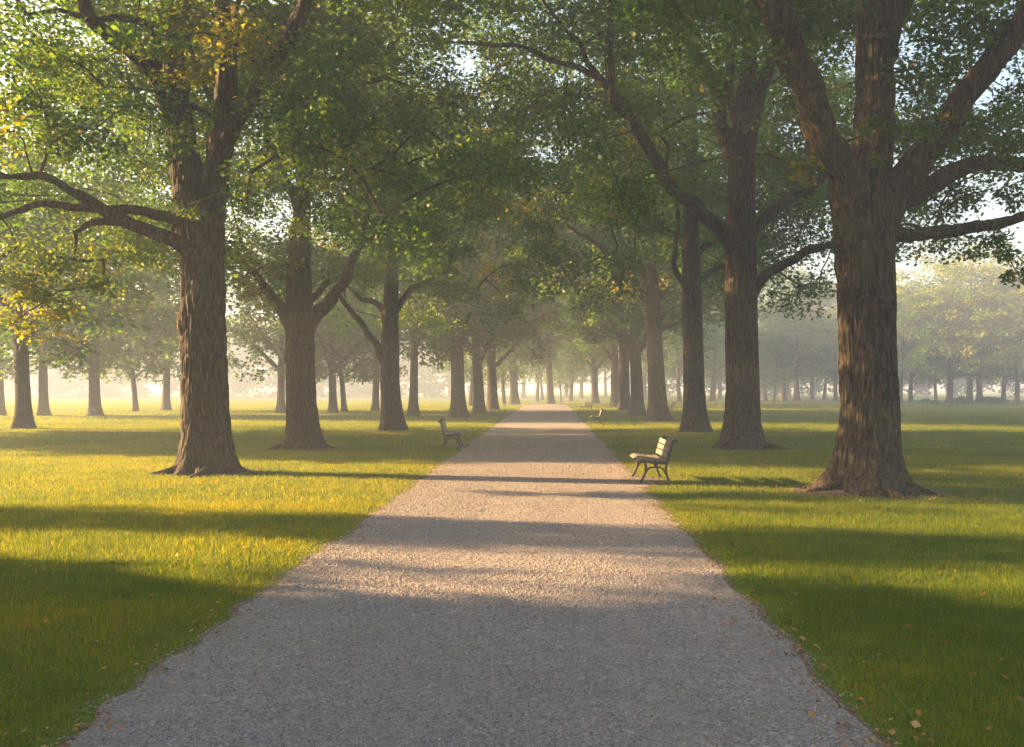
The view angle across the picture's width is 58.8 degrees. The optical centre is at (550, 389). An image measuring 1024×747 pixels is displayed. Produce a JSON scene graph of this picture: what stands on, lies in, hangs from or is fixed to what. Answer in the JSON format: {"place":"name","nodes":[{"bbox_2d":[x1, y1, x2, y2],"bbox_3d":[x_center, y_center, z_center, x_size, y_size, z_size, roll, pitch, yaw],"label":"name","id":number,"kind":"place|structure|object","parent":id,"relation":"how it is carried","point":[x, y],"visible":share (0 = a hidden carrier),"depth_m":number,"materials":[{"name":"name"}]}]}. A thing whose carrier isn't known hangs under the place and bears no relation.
{"place":"outdoors","nodes":[
{"label":"outdoors","id":0,"kind":"place"},
{"bbox_2d":[41,404,905,746],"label":"gravel path","id":1,"kind":"structure","parent":0,"point":[550,422],"depth_m":6.22,"materials":[{"name":"grey gravel"}]},
{"bbox_2d":[1,445,1022,746],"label":"fallen leaves","id":2,"kind":"object","parent":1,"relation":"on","point":[913,723],"visible":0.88,"depth_m":6.50,"materials":[{"name":"brown plant"}]},
{"bbox_2d":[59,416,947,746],"bbox_3d":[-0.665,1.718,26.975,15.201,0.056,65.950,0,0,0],"label":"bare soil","id":3,"kind":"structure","parent":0,"point":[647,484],"depth_m":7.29,"materials":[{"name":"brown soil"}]},
{"bbox_2d":[0,390,1023,746],"bbox_3d":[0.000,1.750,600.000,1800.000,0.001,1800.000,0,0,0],"label":"lawn","id":4,"kind":"structure","parent":0,"point":[826,676],"depth_m":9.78,"materials":[{"name":"green plant"}]},
{"bbox_2d":[1,343,30,381],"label":"park tree","id":5,"kind":"object","parent":4,"relation":"on","point":[11,352],"visible":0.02,"depth_m":179.26,"materials":[{"name":"green plant"}]},
{"bbox_2d":[0,197,73,415],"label":"park tree","id":6,"kind":"object","parent":4,"relation":"on","point":[2,403],"visible":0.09,"depth_m":59.04,"materials":[{"name":"green plant"}]},
{"bbox_2d":[0,208,156,415],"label":"park tree","id":7,"kind":"object","parent":4,"relation":"on","point":[43,408],"visible":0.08,"depth_m":58.97,"materials":[{"name":"green plant"}]},
{"bbox_2d":[0,68,175,428],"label":"park tree","id":8,"kind":"object","parent":4,"relation":"on","point":[23,417],"visible":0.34,"depth_m":39.67,"materials":[{"name":"green plant"}]},
{"bbox_2d":[0,169,180,415],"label":"park tree","id":9,"kind":"object","parent":4,"relation":"on","point":[94,406],"visible":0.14,"depth_m":59.01,"materials":[{"name":"green plant"}]},
{"bbox_2d":[53,254,180,411],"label":"park tree","id":10,"kind":"object","parent":4,"relation":"on","point":[135,404],"visible":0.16,"depth_m":70.45,"materials":[{"name":"green plant"}]},
{"bbox_2d":[101,246,238,410],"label":"park tree","id":11,"kind":"object","parent":4,"relation":"on","point":[166,403],"visible":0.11,"depth_m":72.66,"materials":[{"name":"green plant"}]},
{"bbox_2d":[225,314,258,374],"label":"park tree","id":12,"kind":"object","parent":4,"relation":"on","point":[237,345],"visible":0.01,"depth_m":215.40,"materials":[{"name":"green plant"}]},
{"bbox_2d":[0,0,558,478],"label":"park tree","id":13,"kind":"object","parent":4,"relation":"on","point":[196,236],"visible":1,"depth_m":18.35,"materials":[{"name":"green plant"}]},
{"bbox_2d":[225,226,356,412],"bbox_3d":[-19.849,-4.915,65.570,12.311,13.745,11.560,0,0,28],"label":"park tree","id":14,"kind":"object","parent":4,"relation":"on","point":[258,334],"visible":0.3,"depth_m":64.07,"materials":[{"name":"green plant"}]},
{"bbox_2d":[0,0,602,450],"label":"park tree","id":15,"kind":"object","parent":4,"relation":"on","point":[298,312],"visible":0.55,"depth_m":26.08,"materials":[{"name":"green plant"}]},
{"bbox_2d":[253,237,409,412],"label":"park tree","id":16,"kind":"object","parent":4,"relation":"on","point":[332,367],"visible":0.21,"depth_m":65.27,"materials":[{"name":"green plant"}]},
{"bbox_2d":[317,326,346,396],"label":"park tree","id":17,"kind":"object","parent":4,"relation":"on","point":[321,395],"depth_m":190.66,"materials":[{"name":"plant"}]},
{"bbox_2d":[269,236,410,411],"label":"park tree","id":18,"kind":"object","parent":4,"relation":"on","point":[343,394],"visible":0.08,"depth_m":69.14,"materials":[{"name":"green plant"}]},
{"bbox_2d":[315,268,435,410],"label":"park tree","id":19,"kind":"object","parent":4,"relation":"on","point":[375,405],"visible":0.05,"depth_m":73.23,"materials":[{"name":"green plant"}]},
{"bbox_2d":[195,0,577,430],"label":"park tree","id":20,"kind":"object","parent":4,"relation":"on","point":[386,350],"visible":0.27,"depth_m":37.83,"materials":[{"name":"green plant"}]},
{"bbox_2d":[311,146,515,416],"bbox_3d":[-8.869,-7.303,57.552,13.675,18.755,14.885,0,0,30],"label":"park tree","id":21,"kind":"object","parent":4,"relation":"on","point":[413,404],"visible":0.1,"depth_m":56.23,"materials":[{"name":"green plant"}]},
{"bbox_2d":[420,350,471,396],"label":"park tree","id":22,"kind":"object","parent":4,"relation":"on","point":[449,394],"visible":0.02,"depth_m":208.21,"materials":[{"name":"plant"}]},
{"bbox_2d":[438,419,463,447],"bbox_3d":[-3.026,1.345,27.600,0.738,0.834,1.380,0,0,-3],"label":"park bench","id":23,"kind":"object","parent":4,"relation":"on","point":[458,433],"visible":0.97,"depth_m":26.94,"materials":[{"name":"wood"}]},
{"bbox_2d":[333,87,580,417],"bbox_3d":[-5.569,-7.951,55.650,15.897,19.952,15.308,0,0,-44],"label":"park tree","id":24,"kind":"object","parent":4,"relation":"on","point":[458,407],"visible":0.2,"depth_m":54.83,"materials":[{"name":"green plant"}]},
{"bbox_2d":[425,323,519,405],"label":"park tree","id":25,"kind":"object","parent":4,"relation":"on","point":[470,371],"visible":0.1,"depth_m":91.71,"materials":[{"name":"plant"}]},
{"bbox_2d":[418,204,577,409],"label":"park tree","id":26,"kind":"object","parent":4,"relation":"on","point":[492,403],"visible":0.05,"depth_m":76.13,"materials":[{"name":"green plant"}]},
{"bbox_2d":[419,179,581,413],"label":"park tree","id":27,"kind":"object","parent":4,"relation":"on","point":[479,406],"visible":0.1,"depth_m":65.22,"materials":[{"name":"green plant"}]},
{"bbox_2d":[464,299,551,404],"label":"park tree","id":28,"kind":"object","parent":4,"relation":"on","point":[524,362],"visible":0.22,"depth_m":101.61,"materials":[{"name":"green plant"}]},
{"bbox_2d":[3,317,1023,397],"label":"wood","id":29,"kind":"object","parent":4,"relation":"on","point":[112,390],"visible":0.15,"depth_m":189.18,"materials":[{"name":"green plant"}]},
{"bbox_2d":[506,367,543,397],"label":"park tree","id":30,"kind":"object","parent":4,"relation":"on","point":[523,392],"depth_m":174.66,"materials":[{"name":"brown wood"}]},
{"bbox_2d":[468,273,584,404],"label":"park tree","id":31,"kind":"object","parent":4,"relation":"on","point":[514,396],"visible":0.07,"depth_m":101.60,"materials":[{"name":"green plant"}]},
{"bbox_2d":[504,334,574,401],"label":"park tree","id":32,"kind":"object","parent":4,"relation":"on","point":[538,374],"visible":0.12,"depth_m":127.52,"materials":[{"name":"plant"}]},
{"bbox_2d":[518,358,568,399],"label":"park tree","id":33,"kind":"object","parent":4,"relation":"on","point":[541,392],"visible":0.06,"depth_m":139.93,"materials":[{"name":"plant"}]},
{"bbox_2d":[497,267,602,403],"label":"park tree","id":34,"kind":"object","parent":4,"relation":"on","point":[550,398],"visible":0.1,"depth_m":107.62,"materials":[{"name":"green plant"}]},
{"bbox_2d":[534,348,583,401],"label":"park tree","id":35,"kind":"object","parent":4,"relation":"on","point":[563,374],"visible":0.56,"depth_m":121.69,"materials":[{"name":"plant"}]},
{"bbox_2d":[543,369,590,397],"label":"park tree","id":36,"kind":"object","parent":4,"relation":"on","point":[566,395],"visible":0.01,"depth_m":179.68,"materials":[{"name":"brown wood"}]},
{"bbox_2d":[530,332,618,400],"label":"park tree","id":37,"kind":"object","parent":4,"relation":"on","point":[570,398],"visible":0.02,"depth_m":131.09,"materials":[{"name":"plant"}]},
{"bbox_2d":[579,401,592,409],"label":"park bench","id":38,"kind":"object","parent":4,"relation":"on","point":[588,403],"visible":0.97,"depth_m":73.48,"materials":[{"name":"brown wood"}]},
{"bbox_2d":[543,274,629,403],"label":"park tree","id":39,"kind":"object","parent":4,"relation":"on","point":[594,388],"visible":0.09,"depth_m":107.79,"materials":[{"name":"green plant"}]},
{"bbox_2d":[562,340,618,398],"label":"park tree","id":40,"kind":"object","parent":4,"relation":"on","point":[581,380],"visible":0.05,"depth_m":164.66,"materials":[{"name":"plant"}]},
{"bbox_2d":[590,409,603,424],"bbox_3d":[2.276,1.378,45.100,0.679,0.768,1.270,0,0,1],"label":"park bench","id":41,"kind":"object","parent":4,"relation":"on","point":[599,416],"visible":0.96,"depth_m":44.48,"materials":[{"name":"brown wood"}]},
{"bbox_2d":[587,352,610,396],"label":"park tree","id":42,"kind":"object","parent":4,"relation":"on","point":[605,377],"visible":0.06,"depth_m":213.37,"materials":[{"name":"plant"}]},
{"bbox_2d":[538,235,681,406],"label":"park tree","id":43,"kind":"object","parent":4,"relation":"on","point":[613,356],"visible":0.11,"depth_m":86.96,"materials":[{"name":"green plant"}]},
{"bbox_2d":[527,131,726,414],"bbox_3d":[6.226,-7.713,61.511,16.079,19.473,15.329,0,0,4],"label":"park tree","id":44,"kind":"object","parent":4,"relation":"on","point":[636,348],"visible":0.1,"depth_m":60.79,"materials":[{"name":"green plant"}]},
{"bbox_2d":[543,200,714,409],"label":"park tree","id":45,"kind":"object","parent":4,"relation":"on","point":[624,384],"visible":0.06,"depth_m":74.39,"materials":[{"name":"green plant"}]},
{"bbox_2d":[603,345,675,399],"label":"park tree","id":46,"kind":"object","parent":4,"relation":"on","point":[644,370],"visible":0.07,"depth_m":149.71,"materials":[{"name":"plant"}]},
{"bbox_2d":[630,436,676,483],"bbox_3d":[1.956,1.345,17.450,0.738,0.834,1.380,0,0,-1],"label":"park bench","id":47,"kind":"object","parent":4,"relation":"on","point":[654,460],"visible":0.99,"depth_m":16.89,"materials":[{"name":"wood"}]},
{"bbox_2d":[523,53,787,421],"bbox_3d":[5.973,-8.275,50.402,15.062,20.717,17.252,0,0,0],"label":"park tree","id":48,"kind":"object","parent":4,"relation":"on","point":[657,405],"visible":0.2,"depth_m":49.24,"materials":[{"name":"green plant"}]},
{"bbox_2d":[668,402,675,410],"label":"park bench","id":49,"kind":"object","parent":4,"relation":"on","point":[672,406],"visible":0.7,"depth_m":69.36,"materials":[{"name":"brown wood"}]},
{"bbox_2d":[641,293,724,402],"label":"park tree","id":50,"kind":"object","parent":4,"relation":"on","point":[678,371],"visible":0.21,"depth_m":117.14,"materials":[{"name":"green plant"}]},
{"bbox_2d":[497,0,900,432],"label":"park tree","id":51,"kind":"object","parent":4,"relation":"on","point":[691,278],"visible":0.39,"depth_m":35.73,"materials":[{"name":"green plant"}]},
{"bbox_2d":[679,311,725,399],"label":"park tree","id":52,"kind":"object","parent":4,"relation":"on","point":[719,393],"visible":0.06,"depth_m":149.62,"materials":[{"name":"green plant"}]},
{"bbox_2d":[665,279,763,401],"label":"park tree","id":53,"kind":"object","parent":4,"relation":"on","point":[712,374],"visible":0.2,"depth_m":127.59,"materials":[{"name":"green plant"}]},
{"bbox_2d":[420,0,1023,450],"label":"park tree","id":54,"kind":"object","parent":4,"relation":"on","point":[738,232],"visible":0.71,"depth_m":26.18,"materials":[{"name":"green plant"}]},
{"bbox_2d":[720,300,806,400],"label":"park tree","id":55,"kind":"object","parent":4,"relation":"on","point":[764,395],"visible":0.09,"depth_m":137.18,"materials":[{"name":"green plant"}]},
{"bbox_2d":[532,0,1023,499],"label":"park tree","id":56,"kind":"object","parent":4,"relation":"on","point":[873,195],"visible":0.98,"depth_m":15.18,"materials":[{"name":"brown wood"}]},
{"bbox_2d":[759,334,805,401],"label":"park tree","id":57,"kind":"object","parent":4,"relation":"on","point":[773,372],"visible":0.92,"depth_m":127.21,"materials":[{"name":"plant"}]},
{"bbox_2d":[765,312,815,396],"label":"park tree","id":58,"kind":"object","parent":4,"relation":"on","point":[789,391],"visible":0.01,"depth_m":189.91,"materials":[{"name":"green wood"}]},
{"bbox_2d":[758,268,833,400],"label":"park tree","id":59,"kind":"object","parent":4,"relation":"on","point":[783,396],"visible":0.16,"depth_m":133.65,"materials":[{"name":"green plant"}]},
{"bbox_2d":[757,262,837,400],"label":"park tree","id":60,"kind":"object","parent":4,"relation":"on","point":[777,319],"visible":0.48,"depth_m":129.41,"materials":[{"name":"green plant"}]},
{"bbox_2d":[786,307,838,399],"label":"park tree","id":61,"kind":"object","parent":4,"relation":"on","point":[811,397],"visible":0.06,"depth_m":149.71,"materials":[{"name":"green plant"}]},
{"bbox_2d":[790,293,838,399],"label":"park tree","id":62,"kind":"object","parent":4,"relation":"on","point":[824,396],"visible":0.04,"depth_m":139.56,"materials":[{"name":"green plant"}]},
{"bbox_2d":[793,288,838,401],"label":"park tree","id":63,"kind":"object","parent":4,"relation":"on","point":[831,327],"visible":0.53,"depth_m":126.88,"materials":[{"name":"green plant"}]},
{"bbox_2d":[910,398,940,403],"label":"shrub","id":64,"kind":"object","parent":4,"relation":"on","point":[926,401],"visible":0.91,"depth_m":107.65,"materials":[{"name":"green plant"}]},
{"bbox_2d":[896,269,956,403],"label":"park tree","id":65,"kind":"object","parent":4,"relation":"on","point":[902,375],"visible":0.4,"depth_m":107.95,"materials":[{"name":"green plant"}]},
{"bbox_2d":[897,311,960,402],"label":"park tree","id":66,"kind":"object","parent":4,"relation":"on","point":[910,388],"visible":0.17,"depth_m":111.72,"materials":[{"name":"green plant"}]},
{"bbox_2d":[903,330,966,400],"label":"park tree","id":67,"kind":"object","parent":4,"relation":"on","point":[935,389],"visible":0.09,"depth_m":116.61,"materials":[{"name":"green plant"}]},
{"bbox_2d":[896,242,1011,402],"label":"park tree","id":68,"kind":"object","parent":4,"relation":"on","point":[951,361],"visible":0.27,"depth_m":108.47,"materials":[{"name":"green plant"}]},
{"bbox_2d":[950,395,965,403],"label":"shrub","id":69,"kind":"object","parent":4,"relation":"on","point":[960,399],"visible":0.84,"depth_m":107.68,"materials":[{"name":"green plant"}]},
{"bbox_2d":[898,237,1023,403],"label":"park tree","id":70,"kind":"object","parent":4,"relation":"on","point":[953,289],"visible":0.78,"depth_m":104.27,"materials":[{"name":"green plant"}]},
{"bbox_2d":[935,258,1021,402],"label":"park tree","id":71,"kind":"object","parent":4,"relation":"on","point":[979,392],"visible":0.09,"depth_m":113.75,"materials":[{"name":"green plant"}]},
{"bbox_2d":[955,289,1023,403],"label":"park tree","id":72,"kind":"object","parent":4,"relation":"on","point":[1003,392],"visible":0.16,"depth_m":107.44,"materials":[{"name":"green plant"}]},
{"bbox_2d":[964,263,1023,403],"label":"park tree","id":73,"kind":"object","parent":4,"relation":"on","point":[1017,375],"visible":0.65,"depth_m":103.71,"materials":[{"name":"green plant"}]},
{"bbox_2d":[979,396,1009,403],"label":"shrub","id":74,"kind":"object","parent":4,"relation":"on","point":[993,400],"visible":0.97,"depth_m":107.73,"materials":[{"name":"green plant"}]},
{"bbox_2d":[0,0,1023,389],"label":"sky","id":75,"kind":"structure","parent":0,"point":[988,212],"materials":[{"name":"white"}]}
]}

